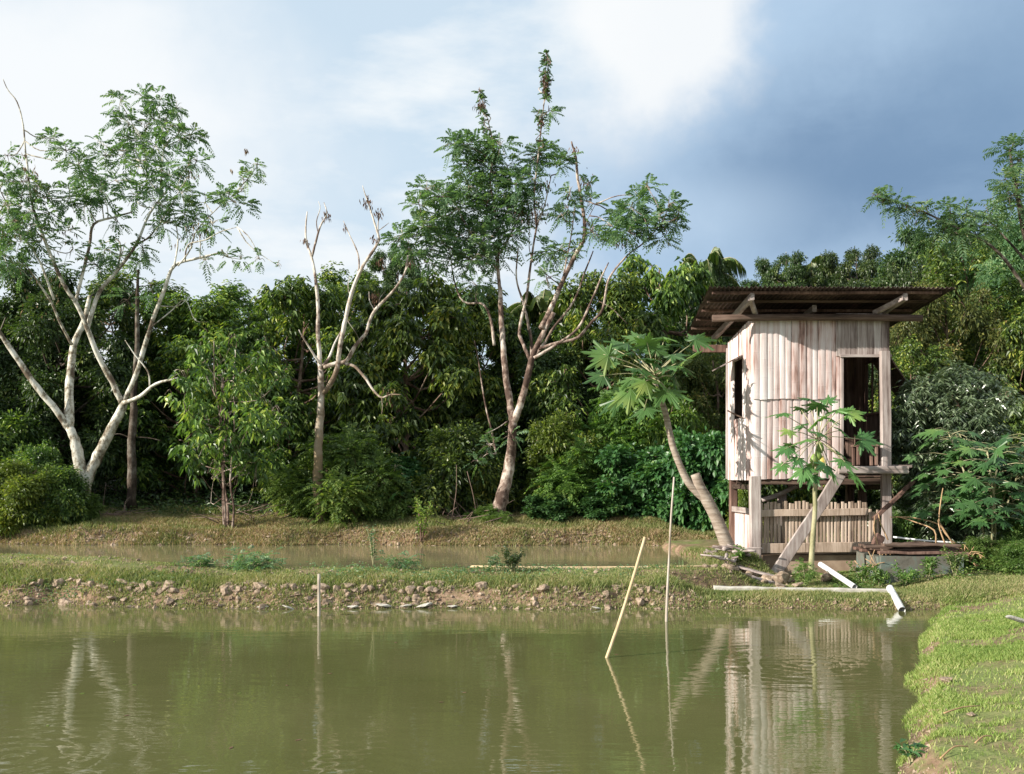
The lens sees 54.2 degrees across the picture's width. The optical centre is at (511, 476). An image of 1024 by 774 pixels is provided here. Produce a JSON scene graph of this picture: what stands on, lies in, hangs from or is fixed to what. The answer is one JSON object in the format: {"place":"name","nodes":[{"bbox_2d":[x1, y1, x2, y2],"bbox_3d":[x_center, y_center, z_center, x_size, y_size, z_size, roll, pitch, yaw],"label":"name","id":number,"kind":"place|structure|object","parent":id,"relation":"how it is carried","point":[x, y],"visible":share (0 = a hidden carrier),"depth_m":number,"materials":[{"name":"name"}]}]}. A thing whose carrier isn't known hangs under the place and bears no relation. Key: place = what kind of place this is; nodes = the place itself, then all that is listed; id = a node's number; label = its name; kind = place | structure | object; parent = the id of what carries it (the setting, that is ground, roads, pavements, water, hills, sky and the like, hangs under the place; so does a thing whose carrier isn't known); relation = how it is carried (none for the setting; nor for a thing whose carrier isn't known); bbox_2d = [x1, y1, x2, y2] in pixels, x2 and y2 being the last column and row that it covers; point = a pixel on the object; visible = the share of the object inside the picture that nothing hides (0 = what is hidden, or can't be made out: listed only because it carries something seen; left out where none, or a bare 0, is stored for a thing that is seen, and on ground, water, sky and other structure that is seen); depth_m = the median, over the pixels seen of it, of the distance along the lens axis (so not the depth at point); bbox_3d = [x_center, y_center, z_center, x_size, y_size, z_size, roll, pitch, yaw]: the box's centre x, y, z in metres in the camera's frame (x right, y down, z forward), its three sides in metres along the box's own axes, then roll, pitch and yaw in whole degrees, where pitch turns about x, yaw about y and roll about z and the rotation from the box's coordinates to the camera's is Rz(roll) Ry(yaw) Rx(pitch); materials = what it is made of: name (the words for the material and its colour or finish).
{"place":"outdoors","nodes":[
{"label":"outdoors","id":0,"kind":"place"},
{"bbox_2d":[0,544,740,568],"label":"pond water","id":1,"kind":"structure","parent":0,"point":[344,555],"depth_m":18.69,"materials":[{"name":"liquid"}]},
{"bbox_2d":[0,605,942,773],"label":"pond water","id":2,"kind":"structure","parent":0,"point":[754,691],"depth_m":8.66,"materials":[{"name":"liquid"}]},
{"bbox_2d":[605,537,645,657],"bbox_3d":[1.158,1.293,10.352,0.530,1.342,0.056,0,0,-26],"label":"bamboo pole","id":3,"kind":"object","parent":2,"relation":"in","point":[625,602],"visible":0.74,"depth_m":10.36,"materials":[{"name":"wood"}]},
{"bbox_2d":[665,477,674,621],"bbox_3d":[2.022,1.004,12.810,0.138,2.011,0.049,0,0,-6],"label":"bamboo pole","id":4,"kind":"object","parent":2,"relation":"in","point":[667,590],"visible":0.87,"depth_m":12.80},
{"bbox_2d":[0,396,1023,773],"bbox_3d":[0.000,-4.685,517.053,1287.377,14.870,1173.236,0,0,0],"label":"ground","id":5,"kind":"structure","parent":0,"point":[944,744],"depth_m":14.19,"materials":[{"name":"plant"}]},
{"bbox_2d":[0,407,66,467],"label":"shrub","id":6,"kind":"object","parent":5,"relation":"on","point":[14,432],"visible":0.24,"depth_m":24.16,"materials":[{"name":"green plant"}]},
{"bbox_2d":[10,436,68,468],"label":"shrub","id":7,"kind":"object","parent":5,"relation":"on","point":[38,456],"visible":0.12,"depth_m":23.02,"materials":[{"name":"green plant"}]},
{"bbox_2d":[0,454,79,538],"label":"shrub","id":8,"kind":"object","parent":5,"relation":"on","point":[19,482],"visible":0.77,"depth_m":21.57,"materials":[{"name":"green plant"}]},
{"bbox_2d":[0,293,92,448],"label":"broadleaf tree","id":9,"kind":"object","parent":5,"relation":"on","point":[5,359],"visible":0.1,"depth_m":26.14,"materials":[{"name":"green plant"}]},
{"bbox_2d":[13,460,93,527],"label":"shrub","id":10,"kind":"object","parent":5,"relation":"on","point":[67,500],"visible":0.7,"depth_m":21.94,"materials":[{"name":"green plant"}]},
{"bbox_2d":[0,260,166,489],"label":"broadleaf tree","id":11,"kind":"object","parent":5,"relation":"on","point":[36,331],"visible":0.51,"depth_m":25.69,"materials":[{"name":"green plant"}]},
{"bbox_2d":[64,492,105,523],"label":"shrub","id":12,"kind":"object","parent":5,"relation":"on","point":[93,507],"visible":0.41,"depth_m":22.48,"materials":[{"name":"green plant"}]},
{"bbox_2d":[54,262,213,491],"bbox_3d":[-10.986,-2.765,28.848,4.754,6.598,4.869,0,0,-21],"label":"broadleaf tree","id":13,"kind":"object","parent":5,"relation":"on","point":[106,304],"visible":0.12,"depth_m":28.08,"materials":[{"name":"green plant"}]},
{"bbox_2d":[100,246,169,507],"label":"slim tree","id":14,"kind":"object","parent":5,"relation":"on","point":[132,468],"visible":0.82,"depth_m":24.55,"materials":[{"name":"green plant"}]},
{"bbox_2d":[0,79,280,497],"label":"feathery tree","id":15,"kind":"object","parent":5,"relation":"on","point":[15,220],"visible":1,"depth_m":22.96,"materials":[{"name":"green plant"}]},
{"bbox_2d":[89,290,260,498],"bbox_3d":[-9.046,-2.117,27.932,5.028,6.050,5.038,0,0,-1],"label":"broadleaf tree","id":16,"kind":"object","parent":5,"relation":"on","point":[212,317],"visible":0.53,"depth_m":27.06,"materials":[{"name":"green plant"}]},
{"bbox_2d":[171,552,217,566],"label":"weed","id":17,"kind":"object","parent":5,"relation":"on","point":[195,562],"visible":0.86,"depth_m":15.46,"materials":[{"name":"green plant"}]},
{"bbox_2d":[157,328,299,527],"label":"slender tree","id":18,"kind":"object","parent":5,"relation":"on","point":[195,424],"visible":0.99,"depth_m":21.75,"materials":[{"name":"green plant"}]},
{"bbox_2d":[168,278,316,445],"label":"broadleaf tree","id":19,"kind":"object","parent":5,"relation":"on","point":[235,294],"visible":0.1,"depth_m":29.17,"materials":[{"name":"green plant"}]},
{"bbox_2d":[210,545,287,573],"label":"weed","id":20,"kind":"object","parent":5,"relation":"on","point":[246,563],"visible":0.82,"depth_m":15.29,"materials":[{"name":"green plant"}]},
{"bbox_2d":[232,274,370,501],"bbox_3d":[-5.929,-2.243,27.349,4.357,6.508,4.366,0,0,-39],"label":"broadleaf tree","id":21,"kind":"object","parent":5,"relation":"on","point":[297,295],"visible":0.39,"depth_m":26.83,"materials":[{"name":"green plant"}]},
{"bbox_2d":[0,525,673,545],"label":"soil clods","id":22,"kind":"object","parent":5,"relation":"on","point":[398,543],"visible":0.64,"depth_m":21.21,"materials":[{"name":"soil"}]},
{"bbox_2d":[260,420,424,529],"bbox_3d":[-3.842,0.308,22.985,3.792,3.280,3.193,0,0,-13],"label":"shrub","id":23,"kind":"object","parent":5,"relation":"on","point":[350,458],"visible":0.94,"depth_m":22.56,"materials":[{"name":"green plant"}]},
{"bbox_2d":[281,261,415,433],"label":"broadleaf tree","id":24,"kind":"object","parent":5,"relation":"on","point":[326,277],"visible":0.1,"depth_m":29.33,"materials":[{"name":"green plant"}]},
{"bbox_2d":[299,185,414,523],"bbox_3d":[-3.576,-2.589,22.011,2.852,7.410,1.087,0,0,28],"label":"bare tree","id":25,"kind":"object","parent":5,"relation":"on","point":[319,438],"visible":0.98,"depth_m":22.18,"materials":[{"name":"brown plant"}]},
{"bbox_2d":[0,511,714,545],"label":"dry grass","id":26,"kind":"structure","parent":5,"relation":"on","point":[279,527],"depth_m":21.32,"materials":[{"name":"plant"}]},
{"bbox_2d":[362,249,425,371],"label":"spreading tree","id":27,"kind":"object","parent":5,"relation":"on","point":[390,271],"visible":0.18,"depth_m":44.46,"materials":[{"name":"green plant"}]},
{"bbox_2d":[375,550,424,569],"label":"weed","id":28,"kind":"object","parent":5,"relation":"on","point":[406,561],"visible":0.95,"depth_m":15.21,"materials":[{"name":"green plant"}]},
{"bbox_2d":[378,452,427,515],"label":"shrub","id":29,"kind":"object","parent":5,"relation":"on","point":[413,466],"visible":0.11,"depth_m":23.54,"materials":[{"name":"green plant"}]},
{"bbox_2d":[324,269,486,468],"bbox_3d":[-2.740,-2.113,26.155,4.646,6.488,5.074,0,0,-15],"label":"broadleaf tree","id":30,"kind":"object","parent":5,"relation":"on","point":[406,334],"visible":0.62,"depth_m":25.18,"materials":[{"name":"green plant"}]},
{"bbox_2d":[413,496,437,542],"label":"coppiced shrub","id":31,"kind":"object","parent":5,"relation":"on","point":[419,510],"visible":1,"depth_m":20.97,"materials":[{"name":"green plant"}]},
{"bbox_2d":[24,504,844,537],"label":"rough grass","id":32,"kind":"structure","parent":5,"relation":"on","point":[646,524],"depth_m":22.06,"materials":[{"name":"plant"}]},
{"bbox_2d":[388,282,531,487],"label":"broadleaf tree","id":33,"kind":"object","parent":5,"relation":"on","point":[493,389],"visible":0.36,"depth_m":26.68,"materials":[{"name":"green plant"}]},
{"bbox_2d":[0,553,923,609],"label":"soil clods","id":34,"kind":"object","parent":5,"relation":"on","point":[672,595],"visible":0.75,"depth_m":14.22,"materials":[{"name":"soil"}]},
{"bbox_2d":[401,465,525,523],"bbox_3d":[-1.253,0.414,22.835,3.154,1.369,3.034,0,0,0],"label":"stick heap","id":35,"kind":"object","parent":5,"relation":"on","point":[460,516],"visible":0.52,"depth_m":22.44,"materials":[{"name":"wood"}]},
{"bbox_2d":[407,414,523,516],"bbox_3d":[-1.369,0.015,23.959,2.935,3.038,3.434,0,0,16],"label":"shrub","id":36,"kind":"object","parent":5,"relation":"on","point":[444,454],"visible":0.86,"depth_m":23.39,"materials":[{"name":"green plant"}]},
{"bbox_2d":[73,468,872,523],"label":"undergrowth","id":37,"kind":"object","parent":5,"relation":"on","point":[117,496],"visible":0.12,"depth_m":26.45,"materials":[{"name":"green plant"}]},
{"bbox_2d":[463,503,512,521],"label":"shrub","id":38,"kind":"object","parent":5,"relation":"on","point":[480,511],"visible":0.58,"depth_m":22.42,"materials":[{"name":"green plant"}]},
{"bbox_2d":[0,553,1023,609],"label":"bank grass","id":39,"kind":"structure","parent":5,"relation":"on","point":[995,584],"depth_m":14.48,"materials":[{"name":"plant"}]},
{"bbox_2d":[501,544,526,571],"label":"shrub","id":40,"kind":"object","parent":5,"relation":"on","point":[511,562],"visible":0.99,"depth_m":14.97,"materials":[{"name":"green plant"}]},
{"bbox_2d":[483,289,570,379],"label":"broadleaf tree","id":41,"kind":"object","parent":5,"relation":"on","point":[537,306],"visible":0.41,"depth_m":29.35,"materials":[{"name":"green plant"}]},
{"bbox_2d":[378,50,692,516],"bbox_3d":[0.509,-4.431,22.597,7.044,10.892,2.824,0,0,10],"label":"feathery tree","id":42,"kind":"object","parent":5,"relation":"on","point":[480,181],"visible":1,"depth_m":22.79,"materials":[{"name":"green plant"}]},
{"bbox_2d":[466,314,608,494],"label":"broadleaf tree","id":43,"kind":"object","parent":5,"relation":"on","point":[540,363],"visible":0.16,"depth_m":26.45,"materials":[{"name":"green plant"}]},
{"bbox_2d":[520,493,577,522],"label":"shrub","id":44,"kind":"object","parent":5,"relation":"on","point":[544,507],"visible":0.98,"depth_m":22.40,"materials":[{"name":"green plant"}]},
{"bbox_2d":[513,403,607,513],"bbox_3d":[1.364,-0.105,24.563,2.758,3.414,2.676,0,0,7],"label":"shrub","id":45,"kind":"object","parent":5,"relation":"on","point":[546,439],"visible":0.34,"depth_m":24.06,"materials":[{"name":"green plant"}]},
{"bbox_2d":[524,429,637,518],"bbox_3d":[1.969,0.315,23.787,2.972,2.920,3.531,0,0,21],"label":"shrub","id":46,"kind":"object","parent":5,"relation":"on","point":[559,479],"visible":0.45,"depth_m":23.08,"materials":[{"name":"green plant"}]},
{"bbox_2d":[517,269,671,436],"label":"broadleaf tree","id":47,"kind":"object","parent":5,"relation":"on","point":[554,388],"visible":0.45,"depth_m":25.71,"materials":[{"name":"green plant"}]},
{"bbox_2d":[569,491,624,520],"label":"shrub","id":48,"kind":"object","parent":5,"relation":"on","point":[592,508],"visible":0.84,"depth_m":22.43,"materials":[{"name":"green plant"}]},
{"bbox_2d":[565,368,679,485],"bbox_3d":[2.776,-0.240,25.271,3.784,4.998,4.495,0,0,21],"label":"shrub","id":49,"kind":"object","parent":5,"relation":"on","point":[612,429],"visible":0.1,"depth_m":24.36,"materials":[{"name":"green plant"}]},
{"bbox_2d":[590,440,687,522],"bbox_3d":[3.003,0.234,23.268,2.636,2.179,2.540,0,0,-5],"label":"shrub","id":50,"kind":"object","parent":5,"relation":"on","point":[638,473],"visible":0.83,"depth_m":22.57,"materials":[{"name":"green plant"}]},
{"bbox_2d":[586,252,727,439],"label":"broadleaf tree","id":51,"kind":"object","parent":5,"relation":"on","point":[674,296],"visible":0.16,"depth_m":27.64,"materials":[{"name":"green plant"}]},
{"bbox_2d":[581,330,734,549],"bbox_3d":[2.592,-0.567,17.501,2.838,4.210,1.797,0,0,0],"label":"papaya tree","id":52,"kind":"object","parent":5,"relation":"on","point":[605,359],"visible":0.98,"depth_m":17.39,"materials":[{"name":"green plant"}]},
{"bbox_2d":[625,376,714,450],"bbox_3d":[3.908,-0.213,24.356,2.398,4.494,2.472,0,0,26],"label":"shrub","id":53,"kind":"object","parent":5,"relation":"on","point":[685,419],"visible":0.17,"depth_m":23.92,"materials":[{"name":"green plant"}]},
{"bbox_2d":[651,425,728,531],"bbox_3d":[4.195,0.258,22.644,2.320,2.878,2.408,0,0,8],"label":"shrub","id":54,"kind":"object","parent":5,"relation":"on","point":[704,455],"visible":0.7,"depth_m":22.04,"materials":[{"name":"green plant"}]},
{"bbox_2d":[657,344,725,439],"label":"broadleaf tree","id":55,"kind":"object","parent":5,"relation":"on","point":[699,369],"visible":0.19,"depth_m":25.27,"materials":[{"name":"green plant"}]},
{"bbox_2d":[666,259,735,438],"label":"broadleaf tree","id":56,"kind":"object","parent":5,"relation":"on","point":[721,281],"visible":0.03,"depth_m":30.21,"materials":[{"name":"green plant"}]},
{"bbox_2d":[658,247,746,307],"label":"coconut palm","id":57,"kind":"object","parent":5,"relation":"on","point":[713,260],"visible":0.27,"depth_m":30.77,"materials":[{"name":"green plant"}]},
{"bbox_2d":[647,546,787,586],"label":"mound grass","id":58,"kind":"structure","parent":5,"relation":"on","point":[753,557],"depth_m":16.52,"materials":[{"name":"plant"}]},
{"bbox_2d":[700,544,762,562],"bbox_3d":[3.653,1.256,16.875,1.041,0.295,1.554,0,0,0],"label":"driftwood","id":59,"kind":"object","parent":5,"relation":"on","point":[728,547],"visible":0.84,"depth_m":16.60,"materials":[{"name":"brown wood"}]},
{"bbox_2d":[725,481,763,529],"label":"shrub","id":60,"kind":"object","parent":5,"relation":"on","point":[743,498],"visible":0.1,"depth_m":20.97,"materials":[{"name":"green plant"}]},
{"bbox_2d":[720,485,840,531],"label":"shrub","id":61,"kind":"object","parent":5,"relation":"on","point":[801,495],"visible":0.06,"depth_m":22.52,"materials":[{"name":"green plant"}]},
{"bbox_2d":[750,250,830,287],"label":"spreading tree","id":62,"kind":"object","parent":5,"relation":"on","point":[794,274],"visible":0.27,"depth_m":41.55,"materials":[{"name":"green plant"}]},
{"bbox_2d":[721,366,877,501],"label":"broadleaf tree","id":63,"kind":"object","parent":5,"relation":"on","point":[839,491],"depth_m":25.87,"materials":[{"name":"green plant"}]},
{"bbox_2d":[713,585,887,592],"bbox_3d":[4.300,1.666,14.798,2.603,0.106,0.174,0,0,2],"label":"white plastic pipe","id":64,"kind":"object","parent":5,"relation":"on","point":[842,590],"visible":0.62,"depth_m":14.75,"materials":[{"name":"plastic"}]},
{"bbox_2d":[790,557,822,585],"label":"weed","id":65,"kind":"object","parent":5,"relation":"on","point":[808,575],"visible":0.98,"depth_m":15.61,"materials":[{"name":"green plant"}]},
{"bbox_2d":[775,255,839,286],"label":"coconut palm","id":66,"kind":"object","parent":5,"relation":"on","point":[813,264],"visible":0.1,"depth_m":42.98,"materials":[{"name":"green plant"}]},
{"bbox_2d":[771,471,844,572],"bbox_3d":[4.963,0.838,16.876,1.430,1.896,0.098,0,0,-11],"label":"wooden plank","id":67,"kind":"object","parent":5,"relation":"on","point":[798,538],"visible":0.77,"depth_m":16.84,"materials":[{"name":"brown wood"}]},
{"bbox_2d":[687,286,953,573],"bbox_3d":[5.330,-0.641,18.399,4.121,5.065,3.644,0,0,0],"label":"wooden hut","id":68,"kind":"object","parent":5,"relation":"on","point":[784,348],"visible":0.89,"depth_m":17.43,"materials":[{"name":"brown wood"}]},
{"bbox_2d":[851,444,878,464],"bbox_3d":[6.093,-0.381,17.270,0.390,0.358,0.304,0,0,0],"label":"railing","id":69,"kind":"object","parent":68,"relation":"on","point":[858,456],"visible":0.77,"depth_m":17.16,"materials":[{"name":"brown wood"}]},
{"bbox_2d":[864,358,879,415],"bbox_3d":[6.560,-1.626,18.199,0.038,0.995,0.741,0,0,0],"label":"window frame","id":70,"kind":"structure","parent":68,"relation":"in","point":[872,362],"depth_m":18.20,"materials":[{"name":"red wood"}]},
{"bbox_2d":[872,479,915,519],"bbox_3d":[6.532,0.390,17.101,0.780,0.700,0.081,0,0,-8],"label":"wooden pole","id":71,"kind":"object","parent":68,"relation":"attached to","point":[894,499],"visible":0.97,"depth_m":17.07,"materials":[{"name":"red wood"}]},
{"bbox_2d":[766,395,883,569],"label":"papaya tree","id":72,"kind":"object","parent":5,"relation":"on","point":[815,466],"visible":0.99,"depth_m":16.05,"materials":[{"name":"green plant"}]},
{"bbox_2d":[806,244,883,287],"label":"spreading tree","id":73,"kind":"object","parent":5,"relation":"on","point":[865,273],"visible":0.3,"depth_m":39.57,"materials":[{"name":"green plant"}]},
{"bbox_2d":[846,560,874,584],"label":"weed","id":74,"kind":"object","parent":5,"relation":"on","point":[864,572],"visible":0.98,"depth_m":15.67,"materials":[{"name":"green plant"}]},
{"bbox_2d":[854,412,902,509],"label":"broadleaf tree","id":75,"kind":"object","parent":5,"relation":"on","point":[873,496],"visible":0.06,"depth_m":24.38,"materials":[{"name":"green plant"}]},
{"bbox_2d":[870,563,894,587],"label":"weed","id":76,"kind":"object","parent":5,"relation":"on","point":[878,577],"visible":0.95,"depth_m":15.35,"materials":[{"name":"green plant"}]},
{"bbox_2d":[816,564,985,588],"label":"weeds","id":77,"kind":"object","parent":5,"relation":"on","point":[852,577],"visible":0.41,"depth_m":15.48,"materials":[{"name":"green plant"}]},
{"bbox_2d":[875,498,929,542],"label":"shrub","id":78,"kind":"object","parent":5,"relation":"on","point":[903,525],"visible":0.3,"depth_m":17.56,"materials":[{"name":"green plant"}]},
{"bbox_2d":[891,560,921,585],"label":"weed","id":79,"kind":"object","parent":5,"relation":"on","point":[907,577],"visible":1,"depth_m":15.46,"materials":[{"name":"green plant"}]},
{"bbox_2d":[868,250,949,411],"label":"broadleaf tree","id":80,"kind":"object","parent":5,"relation":"on","point":[911,275],"visible":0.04,"depth_m":29.44,"materials":[{"name":"green plant"}]},
{"bbox_2d":[856,551,963,583],"bbox_3d":[6.501,1.533,16.417,1.325,0.572,1.193,0,0,0],"label":"concrete tank","id":81,"kind":"object","parent":5,"relation":"on","point":[906,562],"visible":0.29,"depth_m":15.85,"materials":[{"name":"concrete"}]},
{"bbox_2d":[877,550,968,554],"bbox_3d":[6.542,1.209,15.934,1.393,0.070,0.144,0,0,1],"label":"rotten board","id":82,"kind":"object","parent":81,"relation":"on","point":[910,552],"visible":0.83,"depth_m":15.88,"materials":[{"name":"red wood"}]},
{"bbox_2d":[892,738,927,764],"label":"weed","id":83,"kind":"object","parent":5,"relation":"on","point":[914,753],"visible":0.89,"depth_m":6.28,"materials":[{"name":"green plant"}]},
{"bbox_2d":[868,334,960,496],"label":"broadleaf tree","id":84,"kind":"object","parent":5,"relation":"on","point":[903,361],"visible":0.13,"depth_m":22.70,"materials":[{"name":"green plant"}]},
{"bbox_2d":[870,224,984,328],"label":"spreading tree","id":85,"kind":"object","parent":5,"relation":"on","point":[908,251],"visible":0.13,"depth_m":31.33,"materials":[{"name":"green plant"}]},
{"bbox_2d":[898,611,957,773],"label":"soil clods","id":86,"kind":"object","parent":5,"relation":"on","point":[928,731],"visible":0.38,"depth_m":6.92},
{"bbox_2d":[920,555,941,580],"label":"weed","id":87,"kind":"object","parent":5,"relation":"on","point":[931,562],"visible":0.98,"depth_m":15.50,"materials":[{"name":"green plant"}]},
{"bbox_2d":[857,360,1023,550],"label":"broadleaf tree","id":88,"kind":"object","parent":5,"relation":"on","point":[975,400],"visible":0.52,"depth_m":17.36,"materials":[{"name":"green plant"}]},
{"bbox_2d":[860,130,1023,289],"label":"feathery tree","id":89,"kind":"object","parent":5,"relation":"on","point":[1012,169],"visible":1,"depth_m":24.24,"materials":[{"name":"green plant"}]},
{"bbox_2d":[870,274,1021,486],"bbox_3d":[10.710,-1.921,25.117,3.824,6.544,4.360,0,0,35],"label":"broadleaf tree","id":90,"kind":"object","parent":5,"relation":"on","point":[929,327],"visible":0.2,"depth_m":24.48,"materials":[{"name":"green plant"}]},
{"bbox_2d":[940,544,968,575],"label":"weed","id":91,"kind":"object","parent":5,"relation":"on","point":[957,559],"visible":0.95,"depth_m":15.42,"materials":[{"name":"green plant"}]},
{"bbox_2d":[892,229,1020,395],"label":"broadleaf tree","id":92,"kind":"object","parent":5,"relation":"on","point":[947,273],"visible":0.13,"depth_m":27.38,"materials":[{"name":"green plant"}]},
{"bbox_2d":[895,590,1023,773],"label":"lawn grass","id":93,"kind":"structure","parent":5,"relation":"on","point":[944,626],"depth_m":8.83,"materials":[{"name":"plant"}]},
{"bbox_2d":[902,427,1023,548],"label":"shrub","id":94,"kind":"object","parent":5,"relation":"on","point":[969,494],"visible":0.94,"depth_m":16.33,"materials":[{"name":"green plant"}]},
{"bbox_2d":[942,535,1008,571],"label":"shrub","id":95,"kind":"object","parent":5,"relation":"on","point":[979,545],"visible":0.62,"depth_m":16.05,"materials":[{"name":"green plant"}]},
{"bbox_2d":[948,233,1012,305],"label":"coconut palm","id":96,"kind":"object","parent":5,"relation":"on","point":[959,284],"visible":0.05,"depth_m":28.64,"materials":[{"name":"green plant"}]},
{"bbox_2d":[938,268,1023,428],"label":"broadleaf tree","id":97,"kind":"object","parent":5,"relation":"on","point":[1017,295],"visible":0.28,"depth_m":25.42,"materials":[{"name":"green plant"}]},
{"bbox_2d":[953,199,1023,398],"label":"feathery tree","id":98,"kind":"object","parent":5,"relation":"on","point":[993,272],"visible":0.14,"depth_m":26.81,"materials":[{"name":"green plant"}]},
{"bbox_2d":[978,513,1023,545],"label":"shrub","id":99,"kind":"object","parent":5,"relation":"on","point":[1018,529],"visible":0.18,"depth_m":16.42,"materials":[{"name":"green plant"}]},
{"bbox_2d":[979,309,1023,498],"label":"broadleaf tree","id":100,"kind":"object","parent":5,"relation":"on","point":[1017,334],"visible":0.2,"depth_m":23.61,"materials":[{"name":"green plant"}]},
{"bbox_2d":[986,536,1023,575],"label":"shrub","id":101,"kind":"object","parent":5,"relation":"on","point":[1013,549],"visible":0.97,"depth_m":15.69,"materials":[{"name":"green plant"}]},
{"bbox_2d":[0,0,1023,377],"label":"sky","id":102,"kind":"structure","parent":0,"point":[778,121],"materials":[{"name":"blue"}]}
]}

